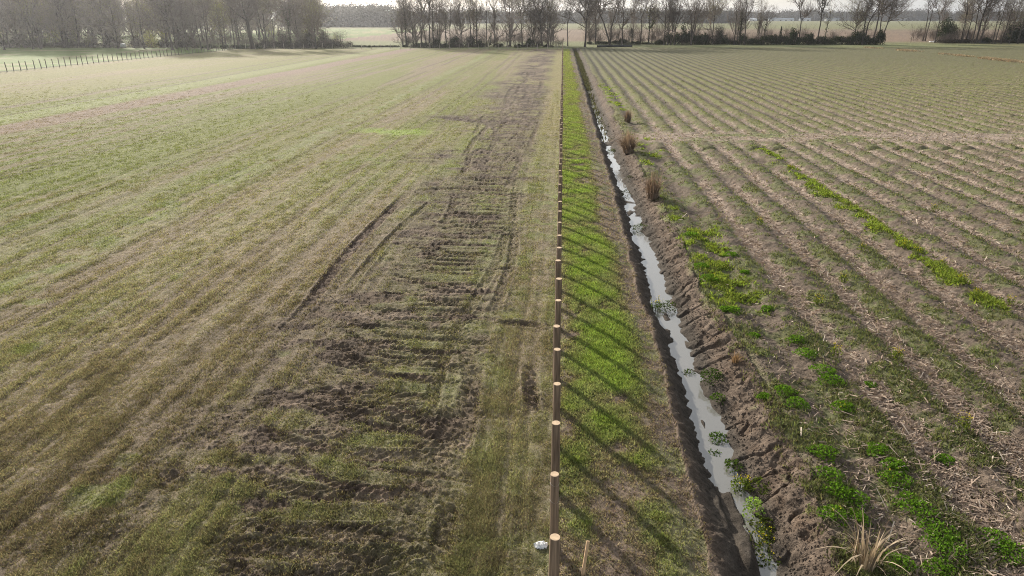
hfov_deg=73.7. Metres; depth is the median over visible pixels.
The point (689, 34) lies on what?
shrub
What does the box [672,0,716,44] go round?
bare tree
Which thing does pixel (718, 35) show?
shrub
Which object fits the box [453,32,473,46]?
brush
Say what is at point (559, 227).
fence post
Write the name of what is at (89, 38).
shrub
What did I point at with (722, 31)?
brush
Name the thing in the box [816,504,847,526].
clover mound
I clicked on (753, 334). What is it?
clover mound
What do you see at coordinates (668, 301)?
ditch plant
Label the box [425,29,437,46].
brush
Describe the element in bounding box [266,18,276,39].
shrub
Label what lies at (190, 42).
shrub
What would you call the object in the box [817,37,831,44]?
shrub
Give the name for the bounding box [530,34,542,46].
brush
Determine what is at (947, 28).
evergreen tree
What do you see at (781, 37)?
shrub
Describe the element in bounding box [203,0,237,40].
woodland tree
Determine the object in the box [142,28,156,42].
shrub
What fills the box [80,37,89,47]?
shrub
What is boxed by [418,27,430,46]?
brush
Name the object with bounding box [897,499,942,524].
clover mound
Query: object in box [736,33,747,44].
shrub
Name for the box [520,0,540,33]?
bare tree
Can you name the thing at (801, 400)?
clover mound
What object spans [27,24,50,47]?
shrub
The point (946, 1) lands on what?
bare tree
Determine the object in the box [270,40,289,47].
shrub
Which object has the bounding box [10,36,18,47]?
shrub
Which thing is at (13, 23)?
woodland tree
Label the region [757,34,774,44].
shrub
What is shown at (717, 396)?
ditch plant
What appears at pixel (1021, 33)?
shrub
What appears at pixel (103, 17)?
woodland tree
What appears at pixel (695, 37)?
shrub
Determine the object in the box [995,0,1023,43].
bare tree
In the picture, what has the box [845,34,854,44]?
shrub
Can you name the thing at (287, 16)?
bare tree
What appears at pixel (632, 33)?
brush
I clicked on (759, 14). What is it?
woodland tree
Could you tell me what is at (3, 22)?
woodland tree
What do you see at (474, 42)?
shrub
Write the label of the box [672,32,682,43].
shrub
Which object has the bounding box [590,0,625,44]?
bare tree
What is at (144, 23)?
woodland tree
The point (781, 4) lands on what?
sky
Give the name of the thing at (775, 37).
shrub
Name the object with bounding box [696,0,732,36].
woodland tree
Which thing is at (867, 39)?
shrub
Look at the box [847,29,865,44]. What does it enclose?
shrub
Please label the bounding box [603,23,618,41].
brush
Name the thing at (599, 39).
brush
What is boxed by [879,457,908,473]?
clover mound
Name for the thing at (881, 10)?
bare tree
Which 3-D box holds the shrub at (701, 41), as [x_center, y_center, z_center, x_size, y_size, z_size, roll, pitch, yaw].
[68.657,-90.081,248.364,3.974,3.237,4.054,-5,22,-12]
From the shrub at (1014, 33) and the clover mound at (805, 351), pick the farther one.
the shrub at (1014, 33)
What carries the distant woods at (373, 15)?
on the ground at (898, 34)
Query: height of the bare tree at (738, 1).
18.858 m
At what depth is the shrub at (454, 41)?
227.58 m
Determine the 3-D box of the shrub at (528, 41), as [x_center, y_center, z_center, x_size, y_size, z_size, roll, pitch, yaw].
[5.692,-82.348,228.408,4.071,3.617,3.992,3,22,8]
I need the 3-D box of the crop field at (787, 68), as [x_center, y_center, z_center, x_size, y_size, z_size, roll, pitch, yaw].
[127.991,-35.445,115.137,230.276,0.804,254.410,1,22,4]
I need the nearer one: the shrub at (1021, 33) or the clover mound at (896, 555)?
the clover mound at (896, 555)
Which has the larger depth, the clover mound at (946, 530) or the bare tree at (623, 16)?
the bare tree at (623, 16)
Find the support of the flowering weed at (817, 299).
on the crop field at (787, 68)
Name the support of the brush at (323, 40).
on the ground at (898, 34)
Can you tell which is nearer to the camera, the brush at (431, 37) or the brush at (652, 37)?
the brush at (431, 37)
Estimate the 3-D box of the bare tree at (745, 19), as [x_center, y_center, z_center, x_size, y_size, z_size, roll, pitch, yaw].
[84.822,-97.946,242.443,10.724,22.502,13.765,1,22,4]
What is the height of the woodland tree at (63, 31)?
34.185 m
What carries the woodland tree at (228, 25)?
on the side pasture
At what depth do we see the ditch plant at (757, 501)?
14.51 m
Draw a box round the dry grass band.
[863,46,1023,62]
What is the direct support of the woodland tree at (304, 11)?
on the ground at (898, 34)
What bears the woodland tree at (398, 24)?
on the ground at (898, 34)
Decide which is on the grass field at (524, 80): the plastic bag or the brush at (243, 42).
the plastic bag
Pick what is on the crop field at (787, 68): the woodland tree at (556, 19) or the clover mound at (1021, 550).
the clover mound at (1021, 550)
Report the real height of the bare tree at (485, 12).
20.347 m
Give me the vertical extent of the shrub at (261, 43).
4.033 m
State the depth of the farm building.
1679.06 m
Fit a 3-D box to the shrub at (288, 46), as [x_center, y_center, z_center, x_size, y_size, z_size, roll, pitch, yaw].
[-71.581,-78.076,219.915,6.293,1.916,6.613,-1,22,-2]
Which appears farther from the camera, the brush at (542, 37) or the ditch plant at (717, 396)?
the brush at (542, 37)
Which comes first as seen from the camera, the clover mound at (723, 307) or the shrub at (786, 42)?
the clover mound at (723, 307)
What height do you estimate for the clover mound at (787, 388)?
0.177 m
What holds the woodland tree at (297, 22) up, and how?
on the side pasture
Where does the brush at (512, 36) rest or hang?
on the ground at (898, 34)
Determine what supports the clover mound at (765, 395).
on the crop field at (787, 68)
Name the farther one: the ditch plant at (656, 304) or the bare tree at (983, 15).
the bare tree at (983, 15)
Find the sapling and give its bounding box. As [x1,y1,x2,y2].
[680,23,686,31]
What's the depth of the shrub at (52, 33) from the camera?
237.21 m
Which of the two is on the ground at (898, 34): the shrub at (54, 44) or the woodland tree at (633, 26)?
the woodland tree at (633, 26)
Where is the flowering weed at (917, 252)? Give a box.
[912,246,921,255]
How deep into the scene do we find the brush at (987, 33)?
263.64 m
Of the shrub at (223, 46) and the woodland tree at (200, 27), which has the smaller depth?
the shrub at (223, 46)
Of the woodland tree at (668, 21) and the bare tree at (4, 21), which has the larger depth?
the woodland tree at (668, 21)
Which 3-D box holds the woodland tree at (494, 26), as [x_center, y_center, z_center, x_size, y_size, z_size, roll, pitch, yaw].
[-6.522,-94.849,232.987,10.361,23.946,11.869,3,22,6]
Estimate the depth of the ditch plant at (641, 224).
34.08 m
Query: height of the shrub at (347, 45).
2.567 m
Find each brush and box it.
[188,28,202,47]
[200,35,210,45]
[203,30,217,45]
[213,34,225,45]
[222,28,238,47]
[232,34,255,44]
[272,31,287,47]
[288,25,305,47]
[317,37,330,47]
[391,32,413,45]
[409,32,419,43]
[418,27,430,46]
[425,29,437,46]
[444,29,458,44]
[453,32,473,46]
[461,30,476,44]
[475,23,497,44]
[490,31,503,43]
[501,30,509,44]
[506,23,525,45]
[511,30,522,43]
[516,26,537,43]
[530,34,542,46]
[534,30,551,44]
[538,23,558,44]
[552,37,564,46]
[584,22,602,42]
[596,31,606,43]
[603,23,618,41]
[608,24,623,40]
[620,20,639,41]
[630,22,646,41]
[642,19,670,40]
[646,29,656,42]
[699,22,719,35]
[713,21,733,43]
[748,33,761,43]
[760,26,778,42]
[780,25,799,36]
[796,22,817,43]
[827,29,842,38]
[910,24,925,40]
[918,26,929,40]
[927,26,938,40]
[932,31,950,41]
[949,28,962,42]
[950,20,972,38]
[978,29,994,42]
[987,26,1001,39]
[994,27,1014,39]
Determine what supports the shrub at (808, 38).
on the ground at (898, 34)
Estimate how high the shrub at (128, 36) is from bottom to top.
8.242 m
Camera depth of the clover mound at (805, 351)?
20.18 m
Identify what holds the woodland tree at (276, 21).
on the side pasture
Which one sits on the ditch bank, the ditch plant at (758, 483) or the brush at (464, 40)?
the ditch plant at (758, 483)
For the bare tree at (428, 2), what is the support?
on the ground at (898, 34)
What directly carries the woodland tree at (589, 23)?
on the ground at (898, 34)
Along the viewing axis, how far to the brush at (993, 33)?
263.36 m
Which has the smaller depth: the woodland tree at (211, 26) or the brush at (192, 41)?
the brush at (192, 41)
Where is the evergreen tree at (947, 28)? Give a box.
[935,14,960,42]
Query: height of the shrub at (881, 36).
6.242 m
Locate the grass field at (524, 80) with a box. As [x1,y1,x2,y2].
[0,48,561,575]
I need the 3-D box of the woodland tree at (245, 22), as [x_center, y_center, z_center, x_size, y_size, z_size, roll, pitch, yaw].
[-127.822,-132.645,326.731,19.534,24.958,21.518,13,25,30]
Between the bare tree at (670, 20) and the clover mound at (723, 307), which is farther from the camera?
the bare tree at (670, 20)
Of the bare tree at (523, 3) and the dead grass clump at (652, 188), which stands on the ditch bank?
the dead grass clump at (652, 188)
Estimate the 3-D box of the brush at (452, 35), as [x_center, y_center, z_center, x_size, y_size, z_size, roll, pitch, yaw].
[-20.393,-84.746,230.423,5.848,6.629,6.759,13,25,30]
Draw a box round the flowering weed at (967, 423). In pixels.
[952,410,973,431]
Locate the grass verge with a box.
[558,49,719,575]
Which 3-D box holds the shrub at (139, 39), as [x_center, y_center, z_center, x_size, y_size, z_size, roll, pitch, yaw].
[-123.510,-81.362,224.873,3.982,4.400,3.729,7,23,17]
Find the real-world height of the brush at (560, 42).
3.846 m
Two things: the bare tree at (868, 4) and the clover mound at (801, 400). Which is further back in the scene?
the bare tree at (868, 4)
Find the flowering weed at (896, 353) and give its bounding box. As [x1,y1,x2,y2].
[888,346,904,361]
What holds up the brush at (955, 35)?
on the ground at (898, 34)
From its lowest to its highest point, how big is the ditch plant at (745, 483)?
0.464 m
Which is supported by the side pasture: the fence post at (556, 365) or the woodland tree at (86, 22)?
the woodland tree at (86, 22)
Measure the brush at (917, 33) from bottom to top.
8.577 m
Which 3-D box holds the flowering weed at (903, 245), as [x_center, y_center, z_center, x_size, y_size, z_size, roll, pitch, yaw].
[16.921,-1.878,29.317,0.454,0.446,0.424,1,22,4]
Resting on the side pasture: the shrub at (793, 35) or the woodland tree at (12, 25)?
the woodland tree at (12, 25)
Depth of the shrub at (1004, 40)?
261.77 m
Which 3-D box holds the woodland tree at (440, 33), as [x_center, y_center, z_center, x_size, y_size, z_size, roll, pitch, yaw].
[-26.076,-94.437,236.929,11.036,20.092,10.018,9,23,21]
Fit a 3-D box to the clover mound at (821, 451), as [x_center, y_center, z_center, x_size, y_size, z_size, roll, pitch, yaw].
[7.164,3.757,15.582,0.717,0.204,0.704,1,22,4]
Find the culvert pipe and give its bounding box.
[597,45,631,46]
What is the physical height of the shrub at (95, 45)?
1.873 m
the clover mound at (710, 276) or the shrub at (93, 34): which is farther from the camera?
the shrub at (93, 34)
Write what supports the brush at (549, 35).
on the ground at (898, 34)
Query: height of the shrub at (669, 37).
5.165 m
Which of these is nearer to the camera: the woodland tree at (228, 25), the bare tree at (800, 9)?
the bare tree at (800, 9)
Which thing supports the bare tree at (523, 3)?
on the ground at (898, 34)
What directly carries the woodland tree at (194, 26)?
on the side pasture
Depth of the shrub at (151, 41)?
219.67 m
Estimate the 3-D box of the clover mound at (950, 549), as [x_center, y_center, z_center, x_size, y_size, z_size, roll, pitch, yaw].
[8.220,4.869,12.762,0.888,0.214,0.869,1,22,4]
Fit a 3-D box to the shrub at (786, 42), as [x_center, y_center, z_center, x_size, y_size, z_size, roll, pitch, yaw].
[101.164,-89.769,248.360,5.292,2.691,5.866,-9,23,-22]
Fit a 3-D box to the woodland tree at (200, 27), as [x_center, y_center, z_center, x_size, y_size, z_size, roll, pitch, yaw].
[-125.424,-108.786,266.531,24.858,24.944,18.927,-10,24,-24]
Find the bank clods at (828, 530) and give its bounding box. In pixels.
[608,118,875,575]
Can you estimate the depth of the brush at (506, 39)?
231.51 m
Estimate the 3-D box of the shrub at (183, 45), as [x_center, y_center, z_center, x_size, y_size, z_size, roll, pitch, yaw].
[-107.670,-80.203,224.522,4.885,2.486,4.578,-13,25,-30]
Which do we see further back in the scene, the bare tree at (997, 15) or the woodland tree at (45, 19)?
the bare tree at (997, 15)
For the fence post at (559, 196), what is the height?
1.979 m
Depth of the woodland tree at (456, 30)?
240.03 m
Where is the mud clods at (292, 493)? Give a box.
[27,133,547,575]
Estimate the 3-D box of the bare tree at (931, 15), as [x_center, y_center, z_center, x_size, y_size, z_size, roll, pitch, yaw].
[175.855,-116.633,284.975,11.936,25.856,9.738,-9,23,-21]
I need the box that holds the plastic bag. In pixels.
[534,541,547,548]
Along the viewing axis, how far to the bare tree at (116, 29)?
213.37 m
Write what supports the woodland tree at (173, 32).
on the side pasture
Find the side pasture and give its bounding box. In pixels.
[0,28,430,72]
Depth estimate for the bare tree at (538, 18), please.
233.30 m
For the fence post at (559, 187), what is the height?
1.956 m
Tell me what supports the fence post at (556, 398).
on the grass verge
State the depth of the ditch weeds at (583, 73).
103.29 m
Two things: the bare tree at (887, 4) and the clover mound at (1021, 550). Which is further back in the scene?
the bare tree at (887, 4)
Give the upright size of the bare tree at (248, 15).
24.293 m
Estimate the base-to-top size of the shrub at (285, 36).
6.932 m
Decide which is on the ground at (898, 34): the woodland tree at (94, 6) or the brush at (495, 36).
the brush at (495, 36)
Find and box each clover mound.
[682,231,698,237]
[693,262,709,268]
[698,273,719,282]
[719,305,732,311]
[723,251,739,257]
[725,306,740,314]
[739,269,749,273]
[747,332,760,338]
[755,392,771,400]
[761,305,773,311]
[774,384,798,397]
[783,396,810,410]
[785,334,808,344]
[792,347,817,360]
[806,443,838,463]
[808,363,835,377]
[810,465,844,486]
[815,372,846,387]
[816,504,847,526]
[817,481,851,504]
[830,399,856,412]
[836,487,870,509]
[846,507,871,526]
[864,381,878,389]
[866,441,892,457]
[877,467,914,492]
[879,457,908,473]
[881,550,918,575]
[893,490,921,509]
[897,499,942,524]
[912,517,960,549]
[918,533,970,568]
[920,556,958,575]
[930,453,954,467]
[974,527,1014,555]
[994,540,1023,566]
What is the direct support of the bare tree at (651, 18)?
on the ground at (898, 34)
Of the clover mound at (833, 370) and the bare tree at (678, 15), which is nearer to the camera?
the clover mound at (833, 370)
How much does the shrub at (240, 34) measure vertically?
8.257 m
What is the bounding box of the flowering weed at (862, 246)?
[857,241,866,251]
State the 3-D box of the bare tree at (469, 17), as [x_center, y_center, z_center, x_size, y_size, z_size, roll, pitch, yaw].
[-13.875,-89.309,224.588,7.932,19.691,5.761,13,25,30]
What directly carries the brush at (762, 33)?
on the ground at (898, 34)
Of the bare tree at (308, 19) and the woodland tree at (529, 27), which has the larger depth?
the woodland tree at (529, 27)
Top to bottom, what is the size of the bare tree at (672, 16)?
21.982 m
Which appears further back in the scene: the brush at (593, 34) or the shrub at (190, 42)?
the brush at (593, 34)
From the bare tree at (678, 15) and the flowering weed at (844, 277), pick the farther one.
the bare tree at (678, 15)
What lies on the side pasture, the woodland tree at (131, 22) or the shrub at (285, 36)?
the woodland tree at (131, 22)
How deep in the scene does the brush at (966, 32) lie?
263.41 m
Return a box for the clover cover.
[598,78,1011,316]
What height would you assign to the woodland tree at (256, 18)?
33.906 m
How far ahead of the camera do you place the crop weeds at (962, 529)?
19.42 m
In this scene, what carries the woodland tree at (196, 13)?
on the side pasture
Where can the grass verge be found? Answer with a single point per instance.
(618, 550)
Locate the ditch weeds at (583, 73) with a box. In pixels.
[573,50,611,142]
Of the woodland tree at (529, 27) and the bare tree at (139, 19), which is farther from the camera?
the woodland tree at (529, 27)
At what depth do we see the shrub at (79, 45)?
224.57 m
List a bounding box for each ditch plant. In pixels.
[631,223,647,232]
[651,295,665,312]
[659,300,675,310]
[700,367,724,386]
[708,431,728,444]
[709,392,725,404]
[724,458,744,472]
[730,474,751,495]
[741,496,765,520]
[746,522,775,546]
[747,476,770,494]
[747,515,775,539]
[752,542,781,566]
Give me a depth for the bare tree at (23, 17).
212.47 m
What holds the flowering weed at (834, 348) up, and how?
on the crop field at (787, 68)
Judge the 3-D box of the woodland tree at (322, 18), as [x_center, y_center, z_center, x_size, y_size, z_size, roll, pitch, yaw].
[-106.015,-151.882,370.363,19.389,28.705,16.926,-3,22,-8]
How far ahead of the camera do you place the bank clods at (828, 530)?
16.15 m
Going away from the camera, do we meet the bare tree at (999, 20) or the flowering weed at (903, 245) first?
the flowering weed at (903, 245)
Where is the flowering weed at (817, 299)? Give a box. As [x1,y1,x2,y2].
[813,293,825,304]
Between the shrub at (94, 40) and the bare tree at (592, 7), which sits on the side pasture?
the shrub at (94, 40)
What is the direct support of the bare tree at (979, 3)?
on the ground at (898, 34)
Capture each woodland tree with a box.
[0,0,24,47]
[0,0,30,37]
[1,0,42,46]
[6,0,47,39]
[14,2,49,39]
[14,2,77,41]
[15,0,51,39]
[22,0,78,47]
[31,0,76,45]
[34,1,90,44]
[47,0,128,46]
[51,0,97,43]
[59,0,109,39]
[73,0,123,40]
[83,0,117,34]
[90,0,134,47]
[99,0,158,47]
[115,3,144,37]
[123,0,160,39]
[125,0,188,46]
[136,0,201,48]
[137,0,204,41]
[179,0,208,38]
[179,0,212,40]
[184,0,207,31]
[197,0,239,43]
[201,5,222,34]
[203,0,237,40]
[217,1,257,39]
[220,2,237,37]
[228,1,267,37]
[238,0,268,39]
[245,2,278,39]
[256,0,285,40]
[275,0,306,34]
[277,0,307,32]
[278,11,292,30]
[280,1,306,35]
[286,0,324,36]
[291,0,327,37]
[305,0,333,34]
[387,0,417,40]
[400,0,428,41]
[427,0,450,42]
[450,0,470,43]
[459,0,485,33]
[481,0,507,43]
[492,0,529,44]
[519,1,545,39]
[529,0,565,44]
[578,3,607,41]
[601,1,618,41]
[626,0,640,34]
[639,0,660,42]
[654,0,683,39]
[687,0,706,34]
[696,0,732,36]
[726,0,752,37]
[754,0,768,37]
[927,0,956,37]
[954,0,980,30]
[974,2,995,35]
[997,6,1018,32]
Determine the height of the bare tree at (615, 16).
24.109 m
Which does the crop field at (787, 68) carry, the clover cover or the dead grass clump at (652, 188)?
the clover cover
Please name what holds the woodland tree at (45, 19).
on the side pasture
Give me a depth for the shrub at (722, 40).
250.88 m
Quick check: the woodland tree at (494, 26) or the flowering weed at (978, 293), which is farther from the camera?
the woodland tree at (494, 26)
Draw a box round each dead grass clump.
[599,129,656,153]
[622,109,632,121]
[634,167,670,199]
[728,352,745,363]
[817,505,915,575]
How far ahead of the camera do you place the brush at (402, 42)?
229.59 m
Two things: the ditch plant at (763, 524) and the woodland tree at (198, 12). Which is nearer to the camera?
the ditch plant at (763, 524)
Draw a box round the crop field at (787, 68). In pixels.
[580,47,1023,575]
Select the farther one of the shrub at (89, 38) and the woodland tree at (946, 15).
the woodland tree at (946, 15)
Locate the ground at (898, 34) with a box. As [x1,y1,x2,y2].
[124,18,1023,48]
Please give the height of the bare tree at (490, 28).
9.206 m
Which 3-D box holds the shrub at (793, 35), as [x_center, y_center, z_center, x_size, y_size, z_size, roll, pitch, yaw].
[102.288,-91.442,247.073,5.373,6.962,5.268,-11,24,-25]
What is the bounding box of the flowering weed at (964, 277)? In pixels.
[956,273,968,282]
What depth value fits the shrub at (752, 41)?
247.51 m
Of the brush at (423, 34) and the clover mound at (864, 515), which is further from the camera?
the brush at (423, 34)
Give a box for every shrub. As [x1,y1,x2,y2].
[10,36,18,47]
[13,32,30,47]
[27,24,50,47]
[43,20,59,42]
[46,42,61,47]
[58,32,66,47]
[63,24,83,47]
[70,43,91,47]
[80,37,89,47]
[83,31,94,47]
[84,29,101,43]
[88,37,99,47]
[91,43,112,47]
[102,38,110,47]
[104,32,116,47]
[106,35,121,47]
[120,26,141,42]
[125,39,136,47]
[133,35,144,47]
[135,42,150,47]
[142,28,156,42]
[145,24,158,47]
[164,40,178,47]
[178,41,190,47]
[186,36,199,46]
[220,43,228,48]
[234,24,247,40]
[259,37,269,47]
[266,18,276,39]
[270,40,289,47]
[277,28,291,40]
[279,43,297,48]
[292,42,309,48]
[294,39,317,47]
[297,30,309,47]
[312,39,325,47]
[316,30,329,43]
[322,41,334,48]
[327,39,342,47]
[333,28,347,42]
[340,40,353,47]
[418,42,428,47]
[450,36,460,46]
[463,35,476,46]
[525,38,534,46]
[653,40,665,44]
[663,32,676,44]
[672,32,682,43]
[677,29,688,44]
[685,30,692,44]
[688,34,697,44]
[696,37,705,44]
[697,32,711,44]
[704,34,720,44]
[714,23,724,39]
[716,33,727,43]
[722,40,733,44]
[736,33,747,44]
[745,37,759,44]
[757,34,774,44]
[768,34,777,44]
[773,39,781,44]
[776,34,788,44]
[782,39,794,44]
[787,27,801,44]
[802,32,814,44]
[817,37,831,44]
[830,36,846,44]
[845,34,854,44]
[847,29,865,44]
[859,34,871,44]
[871,29,886,44]
[936,39,952,42]
[957,38,974,42]
[979,37,991,42]
[997,39,1015,42]
[1003,20,1022,41]
[1004,35,1016,42]
[1015,24,1023,39]
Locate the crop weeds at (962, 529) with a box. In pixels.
[604,76,1023,575]
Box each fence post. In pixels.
[548,533,559,575]
[550,471,558,534]
[551,420,559,477]
[552,348,560,407]
[553,325,559,361]
[553,382,560,421]
[555,259,560,294]
[555,278,561,301]
[555,299,560,344]
[556,247,561,261]
[557,192,560,220]
[557,201,561,227]
[557,211,561,233]
[557,222,561,234]
[557,235,561,246]
[558,184,561,191]
[559,176,562,200]
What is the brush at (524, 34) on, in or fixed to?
on the ground at (898, 34)
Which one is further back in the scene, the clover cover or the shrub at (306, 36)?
the shrub at (306, 36)
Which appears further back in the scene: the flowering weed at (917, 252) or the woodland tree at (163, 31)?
the woodland tree at (163, 31)
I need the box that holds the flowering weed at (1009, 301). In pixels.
[1007,295,1016,306]
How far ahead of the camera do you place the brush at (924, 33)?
281.71 m
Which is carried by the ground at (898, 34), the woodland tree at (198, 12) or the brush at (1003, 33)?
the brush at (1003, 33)
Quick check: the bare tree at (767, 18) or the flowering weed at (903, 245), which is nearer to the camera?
the flowering weed at (903, 245)
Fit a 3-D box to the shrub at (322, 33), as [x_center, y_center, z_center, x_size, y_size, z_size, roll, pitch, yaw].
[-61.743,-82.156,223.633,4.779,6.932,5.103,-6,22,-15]
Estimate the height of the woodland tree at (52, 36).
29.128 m
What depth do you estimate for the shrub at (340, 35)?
260.99 m
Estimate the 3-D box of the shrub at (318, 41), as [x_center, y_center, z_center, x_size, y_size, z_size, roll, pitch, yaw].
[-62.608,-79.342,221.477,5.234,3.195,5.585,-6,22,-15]
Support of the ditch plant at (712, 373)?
on the ditch bank
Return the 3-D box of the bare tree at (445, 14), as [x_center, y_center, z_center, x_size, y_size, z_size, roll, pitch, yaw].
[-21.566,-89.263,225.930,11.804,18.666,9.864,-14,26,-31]
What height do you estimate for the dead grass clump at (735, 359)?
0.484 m
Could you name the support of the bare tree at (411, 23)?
on the ground at (898, 34)
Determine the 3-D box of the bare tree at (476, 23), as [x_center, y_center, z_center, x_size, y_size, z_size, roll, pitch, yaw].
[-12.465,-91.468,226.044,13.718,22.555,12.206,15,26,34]
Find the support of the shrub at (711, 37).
on the ground at (898, 34)
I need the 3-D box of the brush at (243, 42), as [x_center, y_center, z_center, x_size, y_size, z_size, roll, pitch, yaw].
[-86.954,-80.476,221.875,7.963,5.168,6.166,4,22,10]
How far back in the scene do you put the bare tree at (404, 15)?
224.96 m
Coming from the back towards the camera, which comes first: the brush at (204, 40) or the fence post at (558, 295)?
the brush at (204, 40)
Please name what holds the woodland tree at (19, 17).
on the side pasture
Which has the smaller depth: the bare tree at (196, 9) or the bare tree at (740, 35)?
the bare tree at (196, 9)
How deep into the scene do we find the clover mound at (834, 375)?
18.71 m
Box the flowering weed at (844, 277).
[838,272,848,283]
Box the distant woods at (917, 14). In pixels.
[411,6,1023,22]
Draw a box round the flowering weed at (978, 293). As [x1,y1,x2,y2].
[970,287,981,297]
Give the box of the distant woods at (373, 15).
[276,0,412,26]
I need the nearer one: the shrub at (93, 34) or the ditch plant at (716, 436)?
the ditch plant at (716, 436)
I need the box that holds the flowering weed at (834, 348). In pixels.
[829,343,842,357]
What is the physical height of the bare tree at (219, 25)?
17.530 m
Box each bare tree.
[0,0,11,49]
[0,0,53,48]
[1,0,55,48]
[39,0,81,47]
[75,0,131,48]
[117,0,194,49]
[121,0,159,48]
[161,0,191,49]
[178,0,216,49]
[182,0,202,49]
[195,0,232,44]
[212,0,264,48]
[214,0,238,45]
[221,1,241,44]
[251,0,278,48]
[262,0,306,48]
[292,0,354,48]
[391,0,419,44]
[399,1,420,43]
[404,0,451,47]
[410,1,430,41]
[414,3,436,42]
[415,0,449,47]
[428,0,462,44]
[433,0,457,42]
[448,0,477,40]
[458,0,492,43]
[462,0,474,44]
[474,0,491,45]
[484,19,495,44]
[493,0,537,41]
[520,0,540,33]
[521,0,565,45]
[548,0,560,37]
[550,0,615,46]
[557,0,575,45]
[586,5,606,42]
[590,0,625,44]
[609,1,633,41]
[611,0,648,44]
[629,0,656,41]
[638,0,667,41]
[646,0,676,44]
[660,0,679,44]
[663,0,685,44]
[664,0,693,44]
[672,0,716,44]
[730,0,751,44]
[737,12,744,44]
[738,0,764,44]
[753,5,779,44]
[788,0,819,43]
[813,0,837,37]
[822,0,833,37]
[831,0,879,43]
[852,0,891,34]
[857,0,902,36]
[858,0,876,44]
[874,0,916,29]
[882,0,915,40]
[922,0,937,40]
[924,0,941,40]
[930,0,955,42]
[950,0,984,38]
[955,0,975,40]
[962,0,1012,43]
[965,0,992,43]
[965,0,1000,43]
[989,0,1016,43]
[991,0,1011,43]
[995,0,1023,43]
[1007,0,1023,43]
[1009,0,1023,43]
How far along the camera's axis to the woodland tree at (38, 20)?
239.95 m
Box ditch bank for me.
[573,47,855,575]
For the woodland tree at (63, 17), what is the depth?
237.19 m
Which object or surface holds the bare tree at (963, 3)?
on the ground at (898, 34)
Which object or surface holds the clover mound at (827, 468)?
on the crop field at (787, 68)
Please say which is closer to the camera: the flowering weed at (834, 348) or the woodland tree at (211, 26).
the flowering weed at (834, 348)
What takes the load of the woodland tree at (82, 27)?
on the side pasture
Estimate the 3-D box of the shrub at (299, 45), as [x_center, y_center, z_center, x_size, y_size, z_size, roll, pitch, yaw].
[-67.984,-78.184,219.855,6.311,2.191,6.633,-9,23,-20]
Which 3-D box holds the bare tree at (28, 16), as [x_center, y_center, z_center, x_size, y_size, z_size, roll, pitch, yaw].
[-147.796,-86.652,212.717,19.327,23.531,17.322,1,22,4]
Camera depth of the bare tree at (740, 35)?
245.87 m
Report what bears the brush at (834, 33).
on the ground at (898, 34)
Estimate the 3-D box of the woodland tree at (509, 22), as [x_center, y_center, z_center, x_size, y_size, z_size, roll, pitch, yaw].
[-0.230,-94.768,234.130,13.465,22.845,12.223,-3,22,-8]
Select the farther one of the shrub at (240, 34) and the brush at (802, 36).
the shrub at (240, 34)
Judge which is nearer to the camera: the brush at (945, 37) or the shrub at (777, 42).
the shrub at (777, 42)
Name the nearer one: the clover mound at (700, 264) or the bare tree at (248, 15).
the clover mound at (700, 264)
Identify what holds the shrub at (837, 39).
on the ground at (898, 34)
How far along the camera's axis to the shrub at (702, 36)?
247.70 m
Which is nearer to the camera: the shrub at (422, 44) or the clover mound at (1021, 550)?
the clover mound at (1021, 550)
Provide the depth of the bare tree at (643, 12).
249.31 m
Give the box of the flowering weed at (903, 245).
[898,240,909,248]
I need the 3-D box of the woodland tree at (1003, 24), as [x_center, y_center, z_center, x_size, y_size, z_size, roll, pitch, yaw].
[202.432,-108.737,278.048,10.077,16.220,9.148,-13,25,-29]
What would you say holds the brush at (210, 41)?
on the side pasture
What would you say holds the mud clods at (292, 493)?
on the grass field at (524, 80)
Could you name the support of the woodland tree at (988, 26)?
on the ground at (898, 34)
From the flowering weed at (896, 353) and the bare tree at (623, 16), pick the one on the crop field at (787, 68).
the flowering weed at (896, 353)
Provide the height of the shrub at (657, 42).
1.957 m
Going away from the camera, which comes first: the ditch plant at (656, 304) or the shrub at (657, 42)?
the ditch plant at (656, 304)
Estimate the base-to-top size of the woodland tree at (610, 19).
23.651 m
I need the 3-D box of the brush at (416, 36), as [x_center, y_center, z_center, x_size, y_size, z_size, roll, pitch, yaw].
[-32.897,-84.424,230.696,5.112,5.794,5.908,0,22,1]
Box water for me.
[585,86,777,575]
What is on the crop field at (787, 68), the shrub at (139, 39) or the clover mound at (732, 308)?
the clover mound at (732, 308)
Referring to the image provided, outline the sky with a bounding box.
[122,0,1023,16]
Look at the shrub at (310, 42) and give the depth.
220.79 m
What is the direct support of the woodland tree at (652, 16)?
on the ground at (898, 34)
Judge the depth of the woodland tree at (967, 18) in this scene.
276.64 m
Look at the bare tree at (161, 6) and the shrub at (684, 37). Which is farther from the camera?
the shrub at (684, 37)
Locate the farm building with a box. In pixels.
[777,18,793,20]
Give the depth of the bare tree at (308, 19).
213.29 m
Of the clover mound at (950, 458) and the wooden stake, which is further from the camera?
the clover mound at (950, 458)
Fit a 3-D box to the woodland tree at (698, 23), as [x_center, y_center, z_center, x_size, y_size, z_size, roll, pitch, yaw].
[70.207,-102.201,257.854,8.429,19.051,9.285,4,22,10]
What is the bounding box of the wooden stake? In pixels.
[581,541,589,575]

